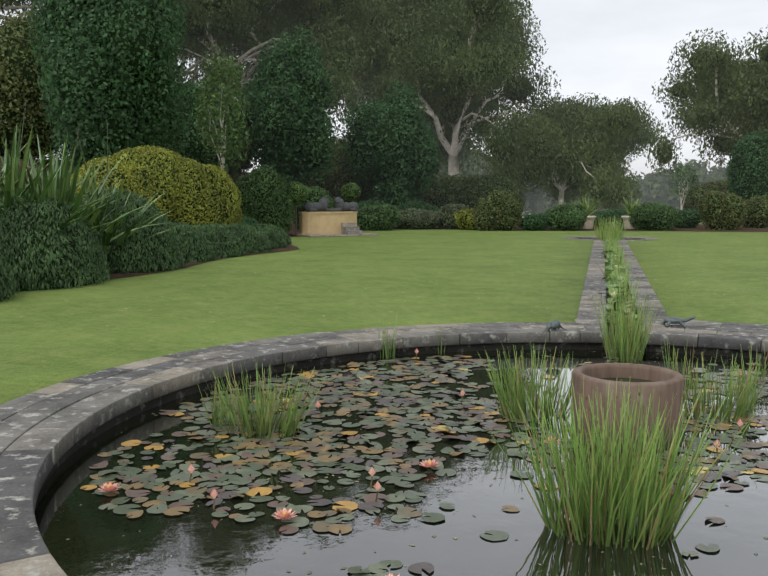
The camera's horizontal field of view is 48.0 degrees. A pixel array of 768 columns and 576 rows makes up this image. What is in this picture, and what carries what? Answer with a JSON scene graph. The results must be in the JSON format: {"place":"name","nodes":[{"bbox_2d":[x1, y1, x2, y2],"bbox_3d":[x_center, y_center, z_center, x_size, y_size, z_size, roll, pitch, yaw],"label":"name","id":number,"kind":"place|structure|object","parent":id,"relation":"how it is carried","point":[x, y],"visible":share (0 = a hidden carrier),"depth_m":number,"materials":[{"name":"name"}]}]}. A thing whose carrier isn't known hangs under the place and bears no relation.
{"place":"outdoors","nodes":[
{"label":"outdoors","id":0,"kind":"place"},
{"bbox_2d":[0,156,366,290],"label":"bank soil","id":1,"kind":"structure","parent":0,"point":[187,264],"depth_m":26.88,"materials":[{"name":"brown soil"}]},
{"bbox_2d":[0,0,43,21],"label":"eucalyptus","id":2,"kind":"object","parent":1,"relation":"on","point":[7,3],"depth_m":46.42,"materials":[{"name":"green plant"}]},
{"bbox_2d":[0,22,61,158],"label":"tree","id":3,"kind":"object","parent":1,"relation":"on","point":[8,53],"visible":0.21,"depth_m":36.70,"materials":[{"name":"green plant"}]},
{"bbox_2d":[0,10,68,163],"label":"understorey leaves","id":4,"kind":"object","parent":1,"relation":"on","point":[6,22],"visible":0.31,"depth_m":36.40,"materials":[{"name":"green plant"}]},
{"bbox_2d":[0,101,107,203],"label":"flax stalks","id":5,"kind":"object","parent":1,"relation":"on","point":[73,157],"visible":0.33,"depth_m":17.31,"materials":[{"name":"plant"}]},
{"bbox_2d":[0,125,170,255],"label":"flax leaves","id":6,"kind":"object","parent":1,"relation":"on","point":[55,184],"visible":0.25,"depth_m":16.65,"materials":[{"name":"green plant"}]},
{"bbox_2d":[24,0,195,173],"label":"tree","id":7,"kind":"object","parent":1,"relation":"on","point":[105,11],"visible":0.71,"depth_m":28.61,"materials":[{"name":"green plant"}]},
{"bbox_2d":[0,0,248,95],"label":"tree","id":8,"kind":"object","parent":1,"relation":"on","point":[207,66],"depth_m":60.46,"materials":[{"name":"green plant"}]},
{"bbox_2d":[0,188,290,301],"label":"hedge","id":9,"kind":"object","parent":1,"relation":"on","point":[43,253],"visible":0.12,"depth_m":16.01,"materials":[{"name":"green plant"}]},
{"bbox_2d":[69,145,242,226],"bbox_3d":[-6.917,-2.632,25.869,5.791,2.955,2.631,-4,7,-31],"label":"bush","id":10,"kind":"object","parent":1,"relation":"on","point":[157,185],"visible":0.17,"depth_m":25.16,"materials":[{"name":"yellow plant"}]},
{"bbox_2d":[162,90,236,165],"bbox_3d":[-10.838,-7.803,44.857,6.602,5.160,5.817,1,6,14],"label":"understorey shade","id":11,"kind":"object","parent":1,"relation":"on","point":[194,153],"visible":0.08,"depth_m":42.52,"materials":[{"name":"green plant"}]},
{"bbox_2d":[160,79,246,174],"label":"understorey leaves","id":12,"kind":"object","parent":1,"relation":"on","point":[195,85],"visible":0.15,"depth_m":42.84,"materials":[{"name":"green plant"}]},
{"bbox_2d":[180,84,258,179],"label":"understorey leaves","id":13,"kind":"object","parent":1,"relation":"on","point":[246,167],"visible":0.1,"depth_m":48.93,"materials":[{"name":"green plant"}]},
{"bbox_2d":[171,4,281,89],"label":"eucalyptus","id":14,"kind":"object","parent":1,"relation":"on","point":[189,57],"depth_m":70.50,"materials":[{"name":"green plant"}]},
{"bbox_2d":[226,124,254,173],"bbox_3d":[-10.028,-8.647,49.431,5.092,4.937,5.191,1,6,14],"label":"understorey shade","id":15,"kind":"object","parent":1,"relation":"on","point":[247,161],"depth_m":49.05,"materials":[{"name":"green plant"}]},
{"bbox_2d":[241,217,256,224],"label":"bank shrub leaves","id":16,"kind":"object","parent":1,"relation":"on","point":[245,219],"visible":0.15,"depth_m":32.72,"materials":[{"name":"green plant"}]},
{"bbox_2d":[234,164,294,232],"bbox_3d":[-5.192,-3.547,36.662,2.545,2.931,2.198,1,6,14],"label":"shrub","id":17,"kind":"object","parent":1,"relation":"on","point":[264,213],"visible":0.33,"depth_m":35.65,"materials":[{"name":"green plant"}]},
{"bbox_2d":[292,186,334,229],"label":"bank shrub leaves","id":18,"kind":"object","parent":1,"relation":"on","point":[324,193],"visible":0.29,"depth_m":41.26,"materials":[{"name":"green plant"}]},
{"bbox_2d":[297,190,330,223],"bbox_3d":[-3.460,-3.724,41.975,1.935,2.142,2.040,1,6,14],"label":"shrub","id":19,"kind":"object","parent":1,"relation":"on","point":[314,199],"visible":0.1,"depth_m":40.99,"materials":[{"name":"green plant"}]},
{"bbox_2d":[295,136,377,207],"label":"understorey leaves","id":20,"kind":"object","parent":1,"relation":"on","point":[339,186],"visible":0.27,"depth_m":53.33,"materials":[{"name":"green plant"}]},
{"bbox_2d":[303,143,373,202],"bbox_3d":[-2.985,-7.217,55.919,5.169,4.672,5.272,1,6,14],"label":"understorey shade","id":21,"kind":"object","parent":1,"relation":"on","point":[318,183],"visible":0.04,"depth_m":53.63,"materials":[{"name":"green plant"}]},
{"bbox_2d":[357,203,401,230],"bbox_3d":[-0.355,-3.549,44.084,2.168,1.275,1.952,1,6,14],"label":"shrub","id":22,"kind":"object","parent":1,"relation":"on","point":[378,218],"visible":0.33,"depth_m":43.37,"materials":[{"name":"green plant"}]},
{"bbox_2d":[340,80,440,205],"bbox_3d":[0.448,-7.916,51.726,5.946,8.944,6.050,1,6,14],"label":"tree","id":23,"kind":"object","parent":1,"relation":"on","point":[384,112],"visible":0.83,"depth_m":50.32,"materials":[{"name":"green plant"}]},
{"bbox_2d":[177,0,351,106],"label":"tree","id":24,"kind":"object","parent":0,"point":[323,50],"visible":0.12,"depth_m":59.63,"materials":[{"name":"green plant"}]},
{"bbox_2d":[245,42,327,179],"bbox_3d":[-5.349,-9.609,47.083,4.960,7.626,4.412,1,6,14],"label":"dark shade tree","id":25,"kind":"object","parent":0,"point":[315,137],"visible":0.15,"depth_m":46.15,"materials":[{"name":"green plant"}]},
{"bbox_2d":[299,213,356,233],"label":"retaining wall","id":26,"kind":"structure","parent":0,"point":[320,223],"depth_m":37.32,"materials":[{"name":"beige stone"}]},
{"bbox_2d":[298,211,357,213],"bbox_3d":[-2.429,-3.337,38.059,2.224,0.078,2.288,1,6,14],"label":"wall coping","id":27,"kind":"object","parent":26,"relation":"on","point":[324,212],"visible":0.94,"depth_m":37.31,"materials":[{"name":"beige stone"}]},
{"bbox_2d":[300,197,360,211],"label":"exedra lions","id":28,"kind":"object","parent":27,"relation":"on","point":[322,204],"visible":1,"depth_m":37.58,"materials":[{"name":"grey stone"}]},
{"bbox_2d":[240,0,490,136],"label":"tree","id":29,"kind":"object","parent":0,"point":[372,19],"visible":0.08,"depth_m":64.06,"materials":[{"name":"green plant"}]},
{"bbox_2d":[0,159,767,444],"bbox_3d":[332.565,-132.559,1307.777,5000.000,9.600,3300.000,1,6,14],"label":"lawn","id":30,"kind":"structure","parent":0,"point":[50,337],"depth_m":14.66,"materials":[{"name":"green plant"}]},
{"bbox_2d":[190,40,252,174],"bbox_3d":[-6.795,-6.225,36.341,2.654,8.306,3.610,1,6,14],"label":"slender tree","id":31,"kind":"object","parent":30,"relation":"on","point":[230,70],"depth_m":36.02,"materials":[{"name":"green plant"}]},
{"bbox_2d":[171,0,375,136],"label":"tree","id":32,"kind":"object","parent":30,"relation":"on","point":[236,42],"depth_m":59.92,"materials":[{"name":"green plant"}]},
{"bbox_2d":[286,183,305,201],"bbox_3d":[-3.772,-4.062,36.724,0.897,0.846,0.853,1,6,14],"label":"topiary ball","id":33,"kind":"object","parent":30,"relation":"on","point":[293,193],"visible":0.35,"depth_m":36.39,"materials":[{"name":"green plant"}]},
{"bbox_2d":[284,181,307,235],"bbox_3d":[-3.770,-3.289,36.800,1.079,2.547,1.093,1,6,14],"label":"topiary","id":34,"kind":"object","parent":30,"relation":"on","point":[302,186],"depth_m":36.47,"materials":[{"name":"green plant"}]},
{"bbox_2d":[236,3,377,131],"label":"eucalyptus","id":35,"kind":"object","parent":30,"relation":"on","point":[284,30],"depth_m":82.77,"materials":[{"name":"green plant"}]},
{"bbox_2d":[290,223,379,236],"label":"stone steps","id":36,"kind":"structure","parent":30,"relation":"on","point":[350,229],"depth_m":37.37,"materials":[{"name":"grey stone"}]},
{"bbox_2d":[343,184,358,198],"bbox_3d":[-1.562,-4.554,40.794,0.807,0.762,0.768,1,6,14],"label":"topiary ball","id":37,"kind":"object","parent":30,"relation":"on","point":[350,192],"visible":0.38,"depth_m":40.49,"materials":[{"name":"green plant"}]},
{"bbox_2d":[341,182,360,201],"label":"topiary","id":38,"kind":"object","parent":30,"relation":"on","point":[343,188],"depth_m":40.52,"materials":[{"name":"green plant"}]},
{"bbox_2d":[0,318,767,575],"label":"pond coping","id":39,"kind":"object","parent":30,"relation":"on","point":[56,422],"visible":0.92,"depth_m":7.84,"materials":[{"name":"stone"}]},
{"bbox_2d":[544,320,566,331],"bbox_3d":[2.070,0.453,10.406,0.316,0.142,0.104,-3,7,-25],"label":"bandicoot statue","id":40,"kind":"object","parent":39,"relation":"on","point":[554,325],"visible":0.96,"depth_m":10.36,"materials":[{"name":"grey metal"}]},
{"bbox_2d":[660,316,695,327],"bbox_3d":[3.683,0.416,10.807,0.442,0.144,0.253,1,6,5],"label":"lizard statue","id":41,"kind":"object","parent":39,"relation":"on","point":[673,320],"visible":1,"depth_m":10.75,"materials":[{"name":"grey metal"}]},
{"bbox_2d":[435,130,480,176],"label":"distant tree leaves","id":42,"kind":"object","parent":30,"relation":"on","point":[472,172],"visible":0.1,"depth_m":144.09,"materials":[{"name":"green plant"}]},
{"bbox_2d":[473,154,497,175],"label":"distant tree leaves","id":43,"kind":"object","parent":30,"relation":"on","point":[482,170],"visible":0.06,"depth_m":169.42,"materials":[{"name":"plant"}]},
{"bbox_2d":[526,185,541,214],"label":"tree","id":44,"kind":"object","parent":30,"relation":"on","point":[533,205],"visible":0.15,"depth_m":156.37,"materials":[{"name":"green plant"}]},
{"bbox_2d":[522,181,549,215],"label":"distant tree leaves","id":45,"kind":"object","parent":30,"relation":"on","point":[539,198],"visible":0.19,"depth_m":155.65,"materials":[{"name":"plant"}]},
{"bbox_2d":[536,193,579,213],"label":"distant tree leaves","id":46,"kind":"object","parent":30,"relation":"on","point":[544,202],"visible":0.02,"depth_m":168.22,"materials":[{"name":"green plant"}]},
{"bbox_2d":[522,92,667,207],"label":"eucalyptus","id":47,"kind":"object","parent":30,"relation":"on","point":[631,144],"depth_m":76.06,"materials":[{"name":"green plant"}]},
{"bbox_2d":[629,172,671,206],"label":"distant tree leaves","id":48,"kind":"object","parent":30,"relation":"on","point":[655,179],"visible":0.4,"depth_m":180.90,"materials":[{"name":"green plant"}]},
{"bbox_2d":[650,167,685,209],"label":"distant tree leaves","id":49,"kind":"object","parent":30,"relation":"on","point":[676,203],"visible":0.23,"depth_m":181.14,"materials":[{"name":"green plant"}]},
{"bbox_2d":[667,179,680,203],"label":"tree","id":50,"kind":"object","parent":30,"relation":"on","point":[670,201],"visible":0.02,"depth_m":181.72,"materials":[{"name":"green plant"}]},
{"bbox_2d":[667,162,701,209],"bbox_3d":[16.436,-4.945,47.322,1.812,3.888,1.763,1,6,14],"label":"small tree","id":51,"kind":"object","parent":30,"relation":"on","point":[683,179],"depth_m":47.05,"materials":[{"name":"green plant"}]},
{"bbox_2d":[666,159,715,209],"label":"distant tree leaves","id":52,"kind":"object","parent":30,"relation":"on","point":[703,171],"visible":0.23,"depth_m":181.53,"materials":[{"name":"green plant"}]},
{"bbox_2d":[709,165,726,178],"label":"distant tree leaves","id":53,"kind":"object","parent":30,"relation":"on","point":[716,171],"visible":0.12,"depth_m":186.12,"materials":[{"name":"green plant"}]},
{"bbox_2d":[0,0,767,178],"label":"sky","id":54,"kind":"structure","parent":0,"point":[611,49],"materials":[{"name":"white"}]},
{"bbox_2d":[12,233,763,340],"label":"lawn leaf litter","id":55,"kind":"object","parent":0,"point":[432,273],"visible":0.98,"depth_m":18.16,"materials":[{"name":"brown plant"}]},
{"bbox_2d":[35,350,767,575],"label":"pond water","id":56,"kind":"structure","parent":0,"point":[196,540],"depth_m":4.97,"materials":[{"name":"black liquid"}]},
{"bbox_2d":[66,351,767,573],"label":"pond debris","id":57,"kind":"object","parent":56,"relation":"on","point":[304,552],"visible":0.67,"depth_m":5.55,"materials":[{"name":"brown plant"}]},
{"bbox_2d":[80,355,767,575],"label":"lily pads","id":58,"kind":"object","parent":56,"relation":"on","point":[369,503],"visible":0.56,"depth_m":6.18,"materials":[{"name":"green plant"}]},
{"bbox_2d":[198,215,767,549],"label":"reeds","id":59,"kind":"object","parent":56,"relation":"on","point":[583,510],"visible":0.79,"depth_m":4.84,"materials":[{"name":"green plant"}]},
{"bbox_2d":[206,300,766,476],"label":"reed seed heads","id":60,"kind":"object","parent":59,"relation":"attached to","point":[568,449],"visible":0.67,"depth_m":4.95,"materials":[{"name":"plant"}]},
{"bbox_2d":[571,363,683,450],"bbox_3d":[1.856,1.053,6.629,0.820,0.821,0.820,1,6,14],"label":"pot","id":61,"kind":"object","parent":56,"relation":"in","point":[667,384],"visible":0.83,"depth_m":6.30,"materials":[{"name":"ceramic"}]},
{"bbox_2d":[599,378,654,381],"bbox_3d":[1.856,0.755,6.598,0.680,0.001,0.680,1,6,14],"label":"water pot","id":62,"kind":"object","parent":61,"relation":"in","point":[628,379],"depth_m":6.86,"materials":[{"name":"liquid"}]},
{"bbox_2d":[40,342,767,490],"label":"pond wall","id":63,"kind":"structure","parent":0,"point":[133,412],"depth_m":9.75,"materials":[{"name":"stone"}]},
{"bbox_2d":[379,0,531,160],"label":"tree","id":64,"kind":"object","parent":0,"point":[503,149],"visible":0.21,"depth_m":59.60,"materials":[{"name":"green plant"}]},
{"bbox_2d":[229,172,767,231],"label":"bed soil","id":65,"kind":"structure","parent":0,"point":[700,227],"depth_m":44.07,"materials":[{"name":"brown soil"}]},
{"bbox_2d":[235,25,339,186],"bbox_3d":[-5.374,-9.096,46.997,6.216,10.378,5.636,1,6,14],"label":"tree","id":66,"kind":"object","parent":65,"relation":"on","point":[302,168],"depth_m":46.14,"materials":[{"name":"green plant"}]},
{"bbox_2d":[222,0,505,201],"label":"tree","id":67,"kind":"object","parent":65,"relation":"on","point":[360,7],"depth_m":63.58,"materials":[{"name":"green plant"}]},
{"bbox_2d":[356,199,392,207],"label":"shrub leaves","id":68,"kind":"object","parent":65,"relation":"on","point":[368,201],"visible":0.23,"depth_m":48.33,"materials":[{"name":"green plant"}]},
{"bbox_2d":[393,207,440,228],"bbox_3d":[1.601,-3.647,46.114,2.774,1.042,2.335,1,6,14],"label":"shrub","id":69,"kind":"object","parent":65,"relation":"on","point":[406,225],"visible":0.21,"depth_m":45.14,"materials":[{"name":"green plant"}]},
{"bbox_2d":[396,201,437,212],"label":"shrub leaves","id":70,"kind":"object","parent":65,"relation":"on","point":[411,203],"visible":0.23,"depth_m":48.78,"materials":[{"name":"green plant"}]},
{"bbox_2d":[343,9,540,177],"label":"tree","id":71,"kind":"object","parent":65,"relation":"on","point":[529,23],"depth_m":81.49,"materials":[{"name":"green plant"}]},
{"bbox_2d":[440,206,463,228],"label":"shade shrub","id":72,"kind":"object","parent":65,"relation":"on","point":[443,211],"visible":0.15,"depth_m":45.38,"materials":[{"name":"green plant"}]},
{"bbox_2d":[437,203,470,228],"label":"shrub leaves","id":73,"kind":"object","parent":65,"relation":"on","point":[451,206],"visible":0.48,"depth_m":45.23,"materials":[{"name":"green plant"}]},
{"bbox_2d":[353,0,566,180],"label":"tree","id":74,"kind":"object","parent":65,"relation":"on","point":[427,77],"depth_m":60.18,"materials":[{"name":"green plant"}]},
{"bbox_2d":[457,211,473,229],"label":"shade shrub","id":75,"kind":"object","parent":65,"relation":"on","point":[465,220],"visible":0.21,"depth_m":44.40,"materials":[{"name":"green plant"}]},
{"bbox_2d":[454,207,476,229],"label":"shrub leaves","id":76,"kind":"object","parent":65,"relation":"on","point":[458,222],"visible":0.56,"depth_m":44.41,"materials":[{"name":"green plant"}]},
{"bbox_2d":[421,177,512,207],"bbox_3d":[5.540,-5.875,58.370,7.052,3.172,6.111,1,6,14],"label":"understorey shade","id":77,"kind":"object","parent":65,"relation":"on","point":[489,189],"visible":0.15,"depth_m":55.72,"materials":[{"name":"green plant"}]},
{"bbox_2d":[413,173,525,208],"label":"understorey leaves","id":78,"kind":"object","parent":65,"relation":"on","point":[516,191],"visible":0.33,"depth_m":55.61,"materials":[{"name":"green plant"}]},
{"bbox_2d":[472,197,497,230],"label":"shrub leaves","id":79,"kind":"object","parent":65,"relation":"on","point":[482,201],"visible":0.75,"depth_m":43.20,"materials":[{"name":"green plant"}]},
{"bbox_2d":[476,201,495,230],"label":"shade shrub","id":80,"kind":"object","parent":65,"relation":"on","point":[483,220],"visible":0.31,"depth_m":43.14,"materials":[{"name":"green plant"}]},
{"bbox_2d":[487,190,522,230],"bbox_3d":[6.110,-3.838,43.630,1.643,2.012,1.544,1,6,14],"label":"shade shrub","id":81,"kind":"object","parent":65,"relation":"on","point":[504,213],"visible":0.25,"depth_m":43.12,"materials":[{"name":"green plant"}]},
{"bbox_2d":[519,213,548,230],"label":"shade shrub","id":82,"kind":"object","parent":65,"relation":"on","point":[534,218],"visible":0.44,"depth_m":43.31,"materials":[{"name":"green plant"}]},
{"bbox_2d":[544,203,586,229],"bbox_3d":[9.233,-3.540,43.760,1.866,1.333,1.777,1,6,14],"label":"shade shrub","id":83,"kind":"object","parent":65,"relation":"on","point":[558,224],"visible":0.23,"depth_m":43.25,"materials":[{"name":"green plant"}]},
{"bbox_2d":[479,95,654,212],"bbox_3d":[13.705,-9.493,64.389,12.478,10.181,13.004,1,6,14],"label":"tree","id":84,"kind":"object","parent":65,"relation":"on","point":[580,116],"depth_m":61.35,"materials":[{"name":"green plant"}]},
{"bbox_2d":[580,216,595,228],"bbox_3d":[10.554,-3.411,44.969,0.975,0.706,0.975,1,6,14],"label":"urn","id":85,"kind":"object","parent":65,"relation":"on","point":[588,223],"visible":0.67,"depth_m":44.64,"materials":[{"name":"stone"}]},
{"bbox_2d":[590,209,628,227],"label":"shrub leaves","id":86,"kind":"object","parent":65,"relation":"on","point":[608,212],"visible":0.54,"depth_m":46.51,"materials":[{"name":"green plant"}]},
{"bbox_2d":[595,212,626,226],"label":"shade shrub","id":87,"kind":"object","parent":65,"relation":"on","point":[608,216],"visible":0.06,"depth_m":46.38,"materials":[{"name":"green plant"}]},
{"bbox_2d":[621,216,634,228],"bbox_3d":[12.882,-3.414,44.999,0.975,0.706,0.975,1,6,14],"label":"urn","id":88,"kind":"object","parent":65,"relation":"on","point":[627,222],"visible":0.4,"depth_m":44.72,"materials":[{"name":"stone"}]},
{"bbox_2d":[628,201,680,229],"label":"shrub leaves","id":89,"kind":"object","parent":65,"relation":"on","point":[654,211],"visible":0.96,"depth_m":43.15,"materials":[{"name":"green plant"}]},
{"bbox_2d":[634,205,675,229],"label":"shade shrub","id":90,"kind":"object","parent":65,"relation":"on","point":[646,222],"visible":0.25,"depth_m":43.15,"materials":[{"name":"green plant"}]},
{"bbox_2d":[674,209,700,227],"bbox_3d":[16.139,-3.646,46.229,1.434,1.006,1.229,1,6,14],"label":"shade shrub","id":91,"kind":"object","parent":65,"relation":"on","point":[691,219],"visible":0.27,"depth_m":45.73,"materials":[{"name":"green plant"}]},
{"bbox_2d":[679,179,728,222],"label":"understorey leaves","id":92,"kind":"object","parent":65,"relation":"on","point":[719,185],"visible":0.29,"depth_m":61.51,"materials":[{"name":"green plant"}]},
{"bbox_2d":[643,27,767,176],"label":"tree","id":93,"kind":"object","parent":65,"relation":"on","point":[738,115],"depth_m":60.62,"materials":[{"name":"green plant"}]},
{"bbox_2d":[698,190,746,229],"bbox_3d":[17.174,-3.851,43.868,1.968,1.986,1.779,1,6,14],"label":"shade shrub","id":94,"kind":"object","parent":65,"relation":"on","point":[722,202],"visible":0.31,"depth_m":43.22,"materials":[{"name":"green plant"}]},
{"bbox_2d":[725,129,767,199],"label":"understorey leaves","id":95,"kind":"object","parent":65,"relation":"on","point":[731,187],"visible":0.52,"depth_m":51.72,"materials":[{"name":"green plant"}]},
{"bbox_2d":[742,194,767,227],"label":"shade shrub","id":96,"kind":"object","parent":65,"relation":"on","point":[762,219],"visible":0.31,"depth_m":45.56,"materials":[{"name":"green plant"}]},
{"bbox_2d":[501,107,633,202],"bbox_3d":[13.697,-10.073,64.398,9.753,7.461,10.190,1,6,14],"label":"eucalyptus","id":97,"kind":"object","parent":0,"point":[601,194],"visible":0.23,"depth_m":61.51,"materials":[{"name":"green plant"}]},
{"bbox_2d":[570,196,599,215],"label":"urn plant","id":98,"kind":"object","parent":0,"point":[589,209],"visible":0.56,"depth_m":44.81,"materials":[{"name":"green plant"}]},
{"bbox_2d":[542,108,650,197],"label":"eucalyptus","id":99,"kind":"object","parent":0,"point":[632,139],"depth_m":76.86,"materials":[{"name":"green plant"}]},
{"bbox_2d":[605,255,645,351],"bbox_3d":[5.830,-0.499,21.920,0.470,0.001,24.750,1,6,14],"label":"water channel","id":100,"kind":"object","parent":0,"point":[608,324],"depth_m":12.33,"materials":[{"name":"black liquid"}]},
{"bbox_2d":[594,230,641,317],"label":"aquatic plants","id":101,"kind":"object","parent":100,"relation":"in","point":[615,250],"visible":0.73,"depth_m":16.89,"materials":[{"name":"green plant"}]},
{"bbox_2d":[598,239,638,325],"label":"aquatic plants","id":102,"kind":"object","parent":100,"relation":"on","point":[616,286],"visible":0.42,"depth_m":15.44,"materials":[{"name":"green plant"}]},
{"bbox_2d":[621,195,641,213],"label":"urn plant","id":103,"kind":"object","parent":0,"point":[629,208],"visible":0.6,"depth_m":44.86,"materials":[{"name":"green plant"}]},
{"bbox_2d":[633,181,665,201],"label":"tree","id":104,"kind":"object","parent":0,"point":[661,187],"visible":0.15,"depth_m":180.93,"materials":[{"name":"green plant"}]},
{"bbox_2d":[685,186,728,208],"bbox_3d":[25.108,-6.168,62.408,6.227,3.142,6.172,1,6,14],"label":"understorey shade","id":105,"kind":"object","parent":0,"point":[702,192],"depth_m":61.57,"materials":[{"name":"green plant"}]},
{"bbox_2d":[656,47,767,162],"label":"eucalyptus","id":106,"kind":"object","parent":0,"point":[713,119],"visible":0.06,"depth_m":60.60,"materials":[{"name":"green plant"}]},
{"bbox_2d":[731,139,767,198],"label":"understorey shade","id":107,"kind":"object","parent":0,"point":[749,188],"visible":0.33,"depth_m":51.45,"materials":[{"name":"green plant"}]},
{"bbox_3d":[6.148,-0.334,23.179,2.900,0.672,27.300,1,6,14],"label":"rill channel","id":108,"kind":"object","parent":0,"visible":0},
{"bbox_2d":[563,236,667,325],"bbox_3d":[6.364,-0.819,23.991,3.751,0.138,26.382,1,6,14],"label":"rill coping","id":109,"kind":"object","parent":108,"relation":"on","point":[594,283],"visible":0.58,"depth_m":15.92,"materials":[{"name":"stone"}]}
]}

